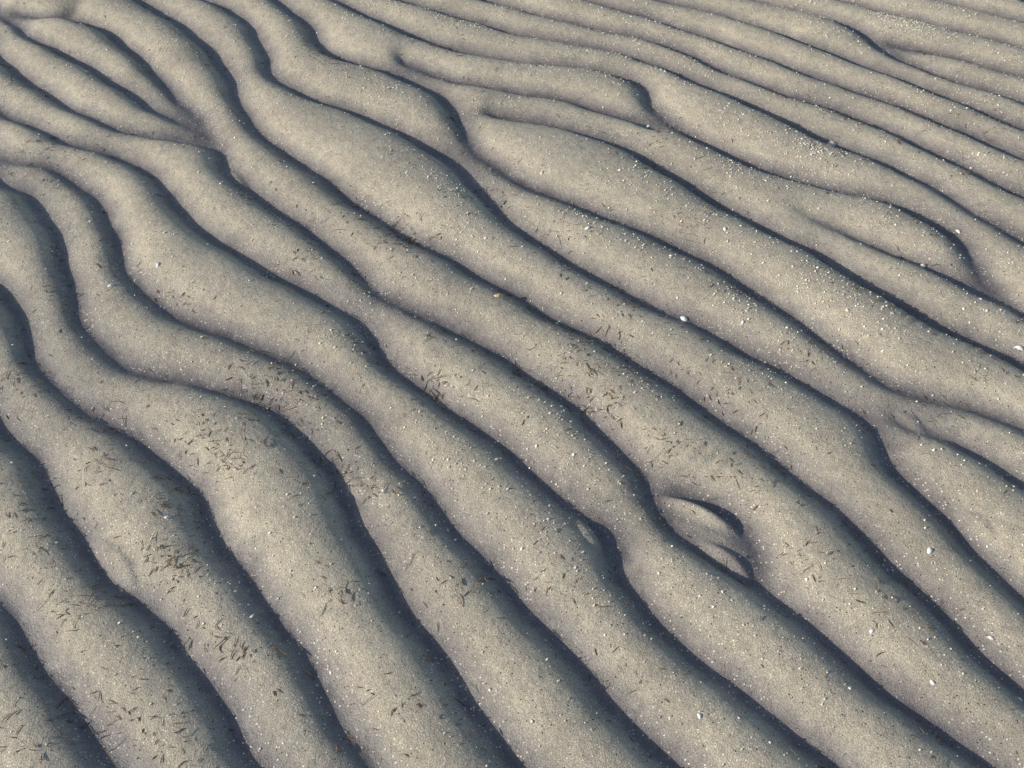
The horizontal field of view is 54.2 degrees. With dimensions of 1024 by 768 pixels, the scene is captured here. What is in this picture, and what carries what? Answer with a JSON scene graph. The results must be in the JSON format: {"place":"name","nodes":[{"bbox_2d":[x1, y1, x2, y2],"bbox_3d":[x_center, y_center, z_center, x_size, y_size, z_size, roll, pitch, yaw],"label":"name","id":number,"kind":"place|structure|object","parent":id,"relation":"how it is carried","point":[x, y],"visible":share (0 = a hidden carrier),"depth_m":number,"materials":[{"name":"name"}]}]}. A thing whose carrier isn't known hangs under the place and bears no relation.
{"place":"outdoors","nodes":[
{"label":"outdoors","id":0,"kind":"place"},
{"bbox_2d":[0,0,1023,767],"bbox_3d":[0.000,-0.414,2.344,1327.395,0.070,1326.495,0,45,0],"label":"rippled sand","id":1,"kind":"structure","parent":0,"point":[904,482],"depth_m":1.96,"materials":[{"name":"beige sand"}]},
{"bbox_2d":[0,0,1023,767],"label":"shell fragments","id":2,"kind":"object","parent":1,"relation":"on","point":[586,282],"visible":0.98,"depth_m":2.27,"materials":[{"name":"white"}]},
{"bbox_2d":[0,0,1023,767],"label":"seagrass debris","id":3,"kind":"object","parent":1,"relation":"on","point":[436,416],"visible":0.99,"depth_m":1.91,"materials":[{"name":"brown plant"}]},
{"bbox_2d":[680,316,687,321],"bbox_3d":[0.364,-0.139,2.111,0.014,0.006,0.022,-33,55,-9],"label":"seashell","id":4,"kind":"object","parent":1,"relation":"on","point":[684,318],"visible":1,"depth_m":2.11,"materials":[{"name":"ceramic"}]},
{"bbox_2d":[827,141,836,146],"bbox_3d":[0.828,-0.623,2.593,0.038,0.011,0.023,-33,63,-16],"label":"seashell","id":5,"kind":"object","parent":1,"relation":"on","point":[832,143],"visible":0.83,"depth_m":2.59,"materials":[{"name":"ceramic"}]},
{"bbox_2d":[927,547,932,553],"bbox_3d":[0.697,0.277,1.669,0.009,0.004,0.015,8,52,30],"label":"seashell","id":6,"kind":"object","parent":1,"relation":"on","point":[929,550],"visible":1,"depth_m":1.67,"materials":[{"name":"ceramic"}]},
{"bbox_2d":[1014,345,1023,350],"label":"seashell","id":7,"kind":"object","parent":1,"relation":"on","point":[1018,347],"visible":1,"depth_m":2.03,"materials":[{"name":"ceramic"}]}
]}

